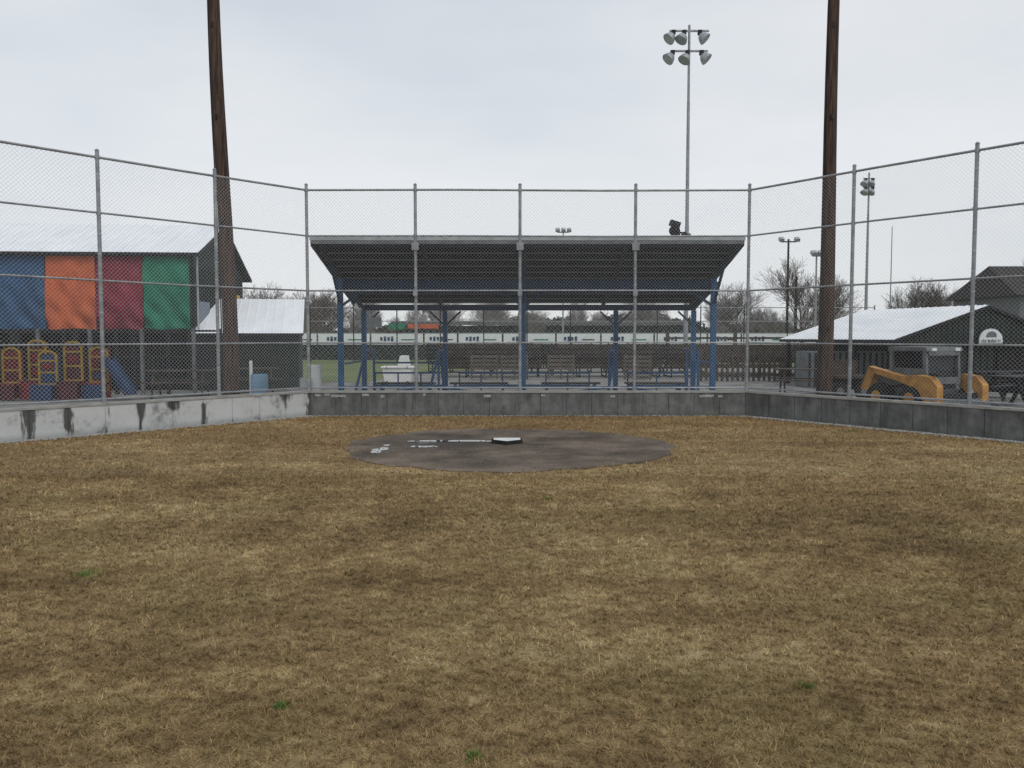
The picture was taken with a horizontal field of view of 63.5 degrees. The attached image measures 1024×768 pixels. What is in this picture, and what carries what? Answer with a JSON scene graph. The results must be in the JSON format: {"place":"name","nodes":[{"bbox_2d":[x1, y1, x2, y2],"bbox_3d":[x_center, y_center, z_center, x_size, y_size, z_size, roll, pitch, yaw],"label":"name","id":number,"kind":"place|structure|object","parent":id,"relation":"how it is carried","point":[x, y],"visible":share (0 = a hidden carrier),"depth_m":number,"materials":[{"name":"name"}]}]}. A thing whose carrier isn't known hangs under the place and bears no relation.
{"place":"outdoors","nodes":[
{"label":"outdoors","id":0,"kind":"place"},
{"bbox_2d":[0,414,1023,767],"bbox_3d":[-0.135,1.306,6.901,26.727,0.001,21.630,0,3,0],"label":"lawn","id":1,"kind":"structure","parent":0,"point":[558,658],"depth_m":5.32,"materials":[{"name":"brown plant"}]},
{"bbox_2d":[52,566,109,581],"bbox_3d":[-3.038,1.339,5.942,0.318,0.044,0.476,0,3,0],"label":"weed tuft","id":2,"kind":"object","parent":1,"relation":"on","point":[83,573],"visible":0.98,"depth_m":5.92,"materials":[{"name":"green plant"}]},
{"bbox_2d":[269,698,294,709],"bbox_3d":[-1.062,1.460,3.798,0.108,0.047,0.106,1,4,22],"label":"weed tuft","id":3,"kind":"object","parent":1,"relation":"on","point":[282,704],"visible":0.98,"depth_m":3.79,"materials":[{"name":"green plant"}]},
{"bbox_2d":[461,744,488,766],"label":"weed tuft","id":4,"kind":"object","parent":1,"relation":"on","point":[469,754],"visible":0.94,"depth_m":3.34,"materials":[{"name":"green plant"}]},
{"bbox_2d":[345,429,674,472],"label":"home plate dirt","id":5,"kind":"structure","parent":1,"relation":"on","point":[451,457],"depth_m":12.31,"materials":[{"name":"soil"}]},
{"bbox_2d":[371,447,387,452],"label":"puddle","id":6,"kind":"object","parent":5,"relation":"on","point":[378,450],"visible":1,"depth_m":12.38,"materials":[{"name":"liquid"}]},
{"bbox_2d":[407,440,442,442],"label":"puddle","id":7,"kind":"object","parent":5,"relation":"on","point":[428,441],"visible":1,"depth_m":13.32,"materials":[{"name":"liquid"}]},
{"bbox_2d":[443,439,489,441],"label":"puddle","id":8,"kind":"object","parent":5,"relation":"on","point":[470,440],"visible":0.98,"depth_m":13.45,"materials":[{"name":"liquid"}]},
{"bbox_2d":[491,438,522,444],"bbox_3d":[-0.080,0.907,13.118,0.500,0.068,0.412,0,3,0],"label":"home plate","id":9,"kind":"object","parent":5,"relation":"on","point":[506,441],"visible":1,"depth_m":13.06,"materials":[{"name":"rubber"}]},
{"bbox_2d":[0,415,1023,443],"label":"wall base gravel","id":10,"kind":"structure","parent":1,"relation":"on","point":[170,428],"depth_m":15.37,"materials":[{"name":"grey gravel"}]},
{"bbox_2d":[795,677,818,688],"bbox_3d":[1.442,1.452,4.018,0.138,0.039,0.112,-1,3,-11],"label":"weed tuft","id":11,"kind":"object","parent":1,"relation":"on","point":[805,685],"visible":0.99,"depth_m":4.01,"materials":[{"name":"green plant"}]},
{"bbox_2d":[0,368,1023,407],"bbox_3d":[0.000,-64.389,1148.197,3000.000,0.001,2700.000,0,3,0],"label":"ground","id":12,"kind":"structure","parent":0,"point":[453,377],"depth_m":30.10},
{"bbox_2d":[0,347,23,399],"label":"painted play seat","id":13,"kind":"object","parent":12,"relation":"on","point":[9,373],"visible":0.89,"depth_m":22.20,"materials":[{"name":"red paint"}]},
{"bbox_2d":[20,339,48,398],"bbox_3d":[-12.868,-0.408,22.311,0.560,1.590,0.455,0,3,0],"label":"painted play seat","id":14,"kind":"object","parent":12,"relation":"on","point":[33,360],"visible":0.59,"depth_m":22.43,"materials":[{"name":"red paint"}]},
{"bbox_2d":[30,350,59,400],"bbox_3d":[-12.311,-0.234,21.820,0.560,1.311,0.455,0,3,0],"label":"painted play seat","id":15,"kind":"object","parent":12,"relation":"on","point":[45,379],"visible":0.88,"depth_m":21.95,"materials":[{"name":"blue paint"}]},
{"bbox_2d":[56,341,85,399],"bbox_3d":[-11.767,-0.374,22.062,0.560,1.553,0.455,0,3,0],"label":"painted play seat","id":16,"kind":"object","parent":12,"relation":"on","point":[76,370],"visible":0.74,"depth_m":22.19,"materials":[{"name":"red paint"}]},
{"bbox_2d":[82,346,110,398],"bbox_3d":[-11.206,-0.311,22.317,0.560,1.404,0.455,0,3,0],"label":"painted play seat","id":17,"kind":"object","parent":12,"relation":"on","point":[95,370],"visible":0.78,"depth_m":22.43,"materials":[{"name":"red paint"}]},
{"bbox_2d":[0,329,221,393],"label":"yard railing","id":18,"kind":"object","parent":12,"relation":"on","point":[194,357],"visible":0.45,"depth_m":24.37,"materials":[{"name":"grey metal"}]},
{"bbox_2d":[91,345,136,394],"bbox_3d":[-10.688,-0.334,22.322,1.263,1.500,0.586,1,3,15],"label":"playground slide","id":19,"kind":"object","parent":12,"relation":"on","point":[119,376],"visible":0.58,"depth_m":22.17,"materials":[{"name":"blue paint"}]},
{"bbox_2d":[0,223,251,389],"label":"tarp covered building","id":20,"kind":"structure","parent":12,"relation":"on","point":[142,316],"depth_m":25.88,"materials":[{"name":"multicoloured fabric"}]},
{"bbox_2d":[0,390,309,441],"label":"concrete wall","id":21,"kind":"structure","parent":12,"relation":"on","point":[33,422],"depth_m":14.99,"materials":[{"name":"paint"}]},
{"bbox_2d":[0,140,307,406],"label":"chain link fence","id":22,"kind":"object","parent":21,"relation":"on","point":[97,157],"visible":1,"depth_m":14.97,"materials":[{"name":"metal"}]},
{"bbox_2d":[139,369,216,398],"bbox_3d":[-9.300,-0.005,23.238,1.800,0.777,1.645,-1,3,-11],"label":"picnic table","id":23,"kind":"object","parent":12,"relation":"on","point":[202,380],"visible":0.8,"depth_m":22.95,"materials":[{"name":"grey wood"}]},
{"bbox_2d":[207,0,239,394],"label":"wooden utility pole","id":24,"kind":"object","parent":12,"relation":"on","point":[220,147],"visible":0.81,"depth_m":19.68,"materials":[{"name":"brown wood"}]},
{"bbox_2d":[212,367,283,391],"bbox_3d":[-7.900,-0.085,24.636,1.800,0.777,1.645,-2,4,-29],"label":"picnic table","id":25,"kind":"object","parent":12,"relation":"on","point":[270,369],"visible":0.47,"depth_m":24.51,"materials":[{"name":"grey wood"}]},
{"bbox_2d":[190,298,305,389],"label":"shed","id":26,"kind":"structure","parent":12,"relation":"on","point":[204,324],"depth_m":26.71,"materials":[{"name":"grey metal"}]},
{"bbox_2d":[249,360,252,392],"bbox_3d":[-6.500,-0.036,20.632,0.100,1.100,0.100,0,3,0],"label":"white bollard","id":27,"kind":"object","parent":12,"relation":"on","point":[250,370],"visible":0.46,"depth_m":20.59,"materials":[{"name":"paint"}]},
{"bbox_2d":[250,374,267,392],"bbox_3d":[-6.050,0.160,19.842,0.416,0.800,0.416,0,3,0],"label":"blue barrel","id":28,"kind":"object","parent":12,"relation":"on","point":[257,382],"visible":0.48,"depth_m":19.66,"materials":[{"name":"paint"}]},
{"bbox_2d":[243,282,283,298],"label":"bare tree","id":29,"kind":"object","parent":12,"relation":"on","point":[262,297],"visible":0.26,"depth_m":83.30,"materials":[{"name":"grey plant"}]},
{"bbox_2d":[300,378,306,390],"bbox_3d":[-5.420,0.146,21.644,0.250,0.620,0.250,0,3,0],"label":"white drum","id":30,"kind":"object","parent":12,"relation":"on","point":[304,382],"visible":0.32,"depth_m":21.53,"materials":[{"name":"white plastic"}]},
{"bbox_2d":[286,287,325,325],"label":"bare tree","id":31,"kind":"object","parent":12,"relation":"on","point":[305,302],"visible":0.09,"depth_m":80.17,"materials":[{"name":"brown plant"}]},
{"bbox_2d":[311,365,321,389],"bbox_3d":[-5.150,-0.030,21.834,0.291,0.950,0.291,0,3,0],"label":"white drum","id":32,"kind":"object","parent":12,"relation":"on","point":[317,377],"visible":0.54,"depth_m":21.71,"materials":[{"name":"paint"}]},
{"bbox_2d":[305,293,352,333],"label":"bare tree","id":33,"kind":"object","parent":12,"relation":"on","point":[323,315],"visible":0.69,"depth_m":76.86,"materials":[{"name":"brown plant"}]},
{"bbox_2d":[305,287,356,333],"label":"bare tree","id":34,"kind":"object","parent":12,"relation":"on","point":[332,312],"visible":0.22,"depth_m":90.18,"materials":[{"name":"brown plant"}]},
{"bbox_2d":[381,355,414,384],"bbox_3d":[-3.850,-0.438,28.021,1.080,1.048,0.700,0,3,0],"label":"white storage bin","id":35,"kind":"object","parent":12,"relation":"on","point":[402,377],"visible":0.66,"depth_m":27.73,"materials":[{"name":"paint"}]},
{"bbox_2d":[375,382,435,389],"bbox_3d":[-2.900,0.177,22.673,1.600,0.440,0.450,0,3,0],"label":"spectator bench","id":36,"kind":"object","parent":12,"relation":"on","point":[383,383],"visible":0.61,"depth_m":22.46,"materials":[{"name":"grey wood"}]},
{"bbox_2d":[426,344,494,371],"bbox_3d":[-2.400,-1.178,39.598,3.200,1.550,2.220,0,3,0],"label":"bleacher","id":37,"kind":"object","parent":12,"relation":"on","point":[431,354],"visible":0.44,"depth_m":38.65,"materials":[{"name":"black paint"}]},
{"bbox_2d":[449,382,507,389],"bbox_3d":[-0.900,0.177,22.673,1.600,0.440,0.450,0,3,0],"label":"spectator bench","id":38,"kind":"object","parent":12,"relation":"on","point":[456,383],"visible":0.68,"depth_m":22.45,"materials":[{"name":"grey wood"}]},
{"bbox_2d":[470,354,497,378],"bbox_3d":[-1.100,-0.687,32.805,1.100,0.980,0.100,0,3,1],"label":"wooden pallet","id":39,"kind":"object","parent":12,"relation":"on","point":[483,360],"visible":0.86,"depth_m":32.75,"materials":[{"name":"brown wood"}]},
{"bbox_2d":[439,344,540,377],"bbox_3d":[-0.900,-0.919,35.105,4.200,1.550,2.220,0,3,0],"label":"bleacher","id":40,"kind":"object","parent":12,"relation":"on","point":[466,361],"visible":0.51,"depth_m":34.15,"materials":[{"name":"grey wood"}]},
{"bbox_2d":[500,354,527,379],"bbox_3d":[0.099,-0.669,32.505,1.100,0.980,0.100,0,3,6],"label":"wooden pallet","id":41,"kind":"object","parent":12,"relation":"on","point":[507,356],"visible":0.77,"depth_m":32.47,"materials":[{"name":"brown wood"}]},
{"bbox_2d":[309,237,745,389],"bbox_3d":[0.357,-1.523,21.471,9.915,3.988,5.155,0,3,0],"label":"grandstand canopy","id":42,"kind":"object","parent":12,"relation":"on","point":[533,255],"visible":0.71,"depth_m":21.14,"materials":[{"name":"metal"}]},
{"bbox_2d":[669,219,690,234],"bbox_3d":[3.878,-3.558,19.160,0.524,0.493,0.314,0,3,0],"label":"roof flood light","id":43,"kind":"object","parent":42,"relation":"on","point":[673,224],"visible":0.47,"depth_m":19.07,"materials":[{"name":"black paint"}]},
{"bbox_2d":[310,390,745,415],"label":"concrete wall","id":44,"kind":"structure","parent":12,"relation":"on","point":[551,402],"depth_m":17.69,"materials":[{"name":"grey concrete"}]},
{"bbox_2d":[315,393,722,397],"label":"paint remnants","id":45,"kind":"object","parent":44,"relation":"attached to","point":[487,396],"visible":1,"depth_m":17.66,"materials":[{"name":"paint"}]},
{"bbox_2d":[304,183,751,390],"bbox_3d":[0.338,-2.051,17.619,9.486,4.390,0.145,0,3,0],"label":"backstop fence","id":46,"kind":"object","parent":44,"relation":"on","point":[519,245],"visible":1,"depth_m":17.63,"materials":[{"name":"metal"}]},
{"bbox_2d":[492,343,592,371],"bbox_3d":[1.400,-1.178,39.598,4.800,1.550,2.220,0,3,0],"label":"bleacher","id":47,"kind":"object","parent":12,"relation":"on","point":[544,354],"visible":0.35,"depth_m":38.65,"materials":[{"name":"black paint"}]},
{"bbox_2d":[458,344,641,367],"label":"slat fence","id":48,"kind":"object","parent":12,"relation":"on","point":[564,348],"visible":0.08,"depth_m":43.93,"materials":[{"name":"black paint"}]},
{"bbox_2d":[306,311,808,341],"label":"distant hedgerow","id":49,"kind":"object","parent":12,"relation":"on","point":[383,331],"visible":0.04,"depth_m":173.06,"materials":[{"name":"brown plant"}]},
{"bbox_2d":[547,354,574,378],"bbox_3d":[1.948,-0.698,33.005,1.100,0.980,0.100,1,3,9],"label":"wooden pallet","id":50,"kind":"object","parent":12,"relation":"on","point":[560,364],"visible":0.82,"depth_m":32.96,"materials":[{"name":"brown wood"}]},
{"bbox_2d":[541,382,600,389],"bbox_3d":[1.600,0.177,22.673,1.600,0.440,0.450,0,3,0],"label":"spectator bench","id":51,"kind":"object","parent":12,"relation":"on","point":[592,383],"visible":0.66,"depth_m":22.45,"materials":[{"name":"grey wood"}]},
{"bbox_2d":[243,282,952,335],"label":"distant bare trees","id":52,"kind":"object","parent":12,"relation":"on","point":[537,325],"visible":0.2,"depth_m":134.89,"materials":[{"name":"brown plant"}]},
{"bbox_2d":[549,344,662,377],"bbox_3d":[3.900,-0.919,35.105,4.600,1.550,2.220,0,3,0],"label":"bleacher","id":53,"kind":"object","parent":12,"relation":"on","point":[605,360],"visible":0.59,"depth_m":34.15,"materials":[{"name":"brown wood"}]},
{"bbox_2d":[623,354,651,379],"bbox_3d":[4.897,-0.658,32.306,1.100,0.980,0.100,1,3,16],"label":"wooden pallet","id":54,"kind":"object","parent":12,"relation":"on","point":[637,370],"visible":0.83,"depth_m":32.25,"materials":[{"name":"brown wood"}]},
{"bbox_2d":[624,382,684,389],"bbox_3d":[3.900,0.177,22.673,1.600,0.440,0.450,0,3,0],"label":"spectator bench","id":55,"kind":"object","parent":12,"relation":"on","point":[676,383],"visible":0.57,"depth_m":22.48,"materials":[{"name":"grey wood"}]},
{"bbox_2d":[602,343,709,371],"bbox_3d":[6.800,-1.178,39.598,4.800,1.550,2.220,0,3,0],"label":"bleacher","id":56,"kind":"object","parent":12,"relation":"on","point":[667,345],"visible":0.31,"depth_m":38.65,"materials":[{"name":"black paint"}]},
{"bbox_2d":[661,344,783,377],"bbox_3d":[8.900,-0.919,35.105,4.800,1.550,2.220,0,3,0],"label":"bleacher","id":57,"kind":"object","parent":12,"relation":"on","point":[671,351],"visible":0.35,"depth_m":34.16,"materials":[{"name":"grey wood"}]},
{"bbox_2d":[716,281,768,333],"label":"bare tree","id":58,"kind":"object","parent":12,"relation":"on","point":[737,311],"visible":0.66,"depth_m":73.78,"materials":[{"name":"brown plant"}]},
{"bbox_2d":[700,345,815,380],"bbox_3d":[10.600,-0.789,31.534,6.890,1.374,0.115,0,3,0],"label":"slat fence","id":59,"kind":"object","parent":12,"relation":"on","point":[742,361],"visible":0.42,"depth_m":31.49,"materials":[{"name":"brown wood"}]},
{"bbox_2d":[771,368,816,392],"bbox_3d":[8.600,-0.062,24.236,1.800,0.777,1.645,1,3,11],"label":"picnic table","id":60,"kind":"object","parent":12,"relation":"on","point":[783,370],"visible":0.52,"depth_m":24.05,"materials":[{"name":"grey wood"}]},
{"bbox_2d":[756,256,838,330],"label":"bare tree","id":61,"kind":"object","parent":12,"relation":"on","point":[799,294],"visible":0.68,"depth_m":78.11,"materials":[{"name":"brown plant"}]},
{"bbox_2d":[781,344,815,376],"bbox_3d":[12.900,-0.919,35.105,2.400,1.550,2.220,0,3,0],"label":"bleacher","id":62,"kind":"object","parent":12,"relation":"on","point":[799,350],"visible":0.03,"depth_m":34.14,"materials":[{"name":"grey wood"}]},
{"bbox_2d":[816,0,839,395],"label":"wooden utility pole","id":63,"kind":"object","parent":12,"relation":"on","point":[830,118],"visible":0.92,"depth_m":19.68,"materials":[{"name":"brown wood"}]},
{"bbox_2d":[809,275,863,324],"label":"bare tree","id":64,"kind":"object","parent":12,"relation":"on","point":[837,292],"visible":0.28,"depth_m":79.82,"materials":[{"name":"brown plant"}]},
{"bbox_2d":[795,351,886,387],"bbox_3d":[11.100,-0.510,27.994,2.600,1.200,1.245,0,3,0],"label":"storage container","id":65,"kind":"object","parent":12,"relation":"on","point":[878,358],"visible":0.28,"depth_m":27.40,"materials":[{"name":"black paint"}]},
{"bbox_2d":[745,390,1023,441],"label":"concrete wall","id":66,"kind":"structure","parent":12,"relation":"on","point":[996,422],"depth_m":15.01,"materials":[{"name":"grey concrete"}]},
{"bbox_2d":[747,141,1023,405],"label":"chain link fence","id":67,"kind":"object","parent":66,"relation":"on","point":[972,278],"visible":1,"depth_m":14.96,"materials":[{"name":"metal"}]},
{"bbox_2d":[779,304,1023,388],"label":"gable pavilion","id":68,"kind":"structure","parent":12,"relation":"on","point":[908,323],"depth_m":26.30,"materials":[{"name":"white metal"}]},
{"bbox_2d":[977,328,1002,343],"bbox_3d":[14.951,-1.497,25.854,0.975,0.497,0.065,-1,3,-17],"label":"pavilion sign","id":69,"kind":"object","parent":68,"relation":"attached to","point":[994,336],"visible":0.77,"depth_m":25.83,"materials":[{"name":"white paint"}]},
{"bbox_2d":[881,275,957,308],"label":"bare tree","id":70,"kind":"object","parent":12,"relation":"on","point":[921,301],"visible":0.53,"depth_m":80.60,"materials":[{"name":"brown plant"}]},
{"bbox_2d":[861,346,1001,405],"bbox_3d":[9.676,-0.124,19.154,1.850,1.475,2.527,-1,4,-24],"label":"skid steer loader","id":71,"kind":"object","parent":12,"relation":"on","point":[917,371],"visible":0.59,"depth_m":18.90,"materials":[{"name":"yellow-orange paint"},{"name":"rubber"},{"name":"dark glass"}]},
{"bbox_2d":[912,282,952,307],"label":"bare tree","id":72,"kind":"object","parent":12,"relation":"on","point":[938,302],"visible":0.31,"depth_m":80.03,"materials":[{"name":"brown plant"}]},
{"bbox_2d":[972,370,1023,400],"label":"picnic table","id":73,"kind":"object","parent":12,"relation":"on","point":[1009,382],"visible":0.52,"depth_m":22.23,"materials":[{"name":"black paint"}]},
{"bbox_2d":[983,374,1023,402],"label":"picnic table","id":74,"kind":"object","parent":12,"relation":"on","point":[1018,383],"visible":0.68,"depth_m":19.92,"materials":[{"name":"black paint"}]},
{"bbox_2d":[0,0,1023,328],"label":"sky","id":75,"kind":"structure","parent":0,"point":[320,94],"materials":[{"name":"white"}]},
{"bbox_2d":[303,360,793,382],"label":"ball field grass","id":76,"kind":"structure","parent":0,"point":[327,368],"depth_m":42.66,"materials":[{"name":"green plant"}]},
{"bbox_2d":[398,322,517,341],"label":"dugout","id":77,"kind":"object","parent":76,"relation":"on","point":[458,330],"visible":0.14,"depth_m":95.30,"materials":[{"name":"green"}]},
{"bbox_2d":[302,323,815,359],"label":"outfield banner fence","id":78,"kind":"object","parent":76,"relation":"on","point":[402,349],"visible":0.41,"depth_m":59.85,"materials":[{"name":"white"}]},
{"bbox_2d":[555,228,570,333],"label":"field light pole","id":79,"kind":"object","parent":76,"relation":"on","point":[563,230],"visible":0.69,"depth_m":87.08,"materials":[{"name":"grey metal"}]},
{"bbox_2d":[303,305,874,361],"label":"tall perimeter fence","id":80,"kind":"object","parent":76,"relation":"on","point":[570,321],"visible":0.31,"depth_m":54.83,"materials":[{"name":"grey metal"}]},
{"bbox_2d":[543,322,683,343],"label":"dugout","id":81,"kind":"object","parent":76,"relation":"on","point":[640,329],"visible":0.21,"depth_m":95.30,"materials":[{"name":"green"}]},
{"bbox_2d":[666,331,803,365],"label":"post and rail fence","id":82,"kind":"object","parent":76,"relation":"on","point":[735,337],"visible":0.17,"depth_m":48.16,"materials":[{"name":"brown wood"}]},
{"bbox_2d":[778,237,799,333],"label":"field light pole","id":83,"kind":"object","parent":76,"relation":"on","point":[782,239],"visible":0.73,"depth_m":79.34,"materials":[{"name":"grey metal"}]},
{"bbox_2d":[794,276,797,342],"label":"utility pole","id":84,"kind":"object","parent":76,"relation":"on","point":[795,309],"visible":0.46,"depth_m":64.67,"materials":[{"name":"black paint"}]},
{"bbox_2d":[810,250,820,326],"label":"field light pole","id":85,"kind":"object","parent":76,"relation":"on","point":[816,256],"visible":0.62,"depth_m":68.56,"materials":[{"name":"grey metal"}]},
{"bbox_2d":[860,172,874,309],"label":"stadium light tower","id":86,"kind":"structure","parent":76,"relation":"on","point":[870,185],"depth_m":57.38,"materials":[{"name":"grey metal"}]},
{"bbox_2d":[889,226,892,308],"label":"flag pole","id":87,"kind":"object","parent":76,"relation":"on","point":[891,270],"visible":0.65,"depth_m":79.49,"materials":[{"name":"grey metal"}]},
{"bbox_2d":[945,266,1023,318],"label":"grey house","id":88,"kind":"structure","parent":76,"relation":"on","point":[963,297],"depth_m":48.67,"materials":[{"name":"grey"}]},
{"bbox_2d":[663,25,711,348],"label":"stadium light tower","id":89,"kind":"structure","parent":0,"point":[669,37],"depth_m":44.02,"materials":[{"name":"grey metal"}]},
{"bbox_2d":[832,360,866,397],"bbox_3d":[9.003,-0.107,22.311,1.200,1.050,0.650,0,3,-9],"label":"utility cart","id":90,"kind":"object","parent":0,"point":[844,376],"visible":0.43,"depth_m":22.27,"materials":[{"name":"grey metal"}]}
]}

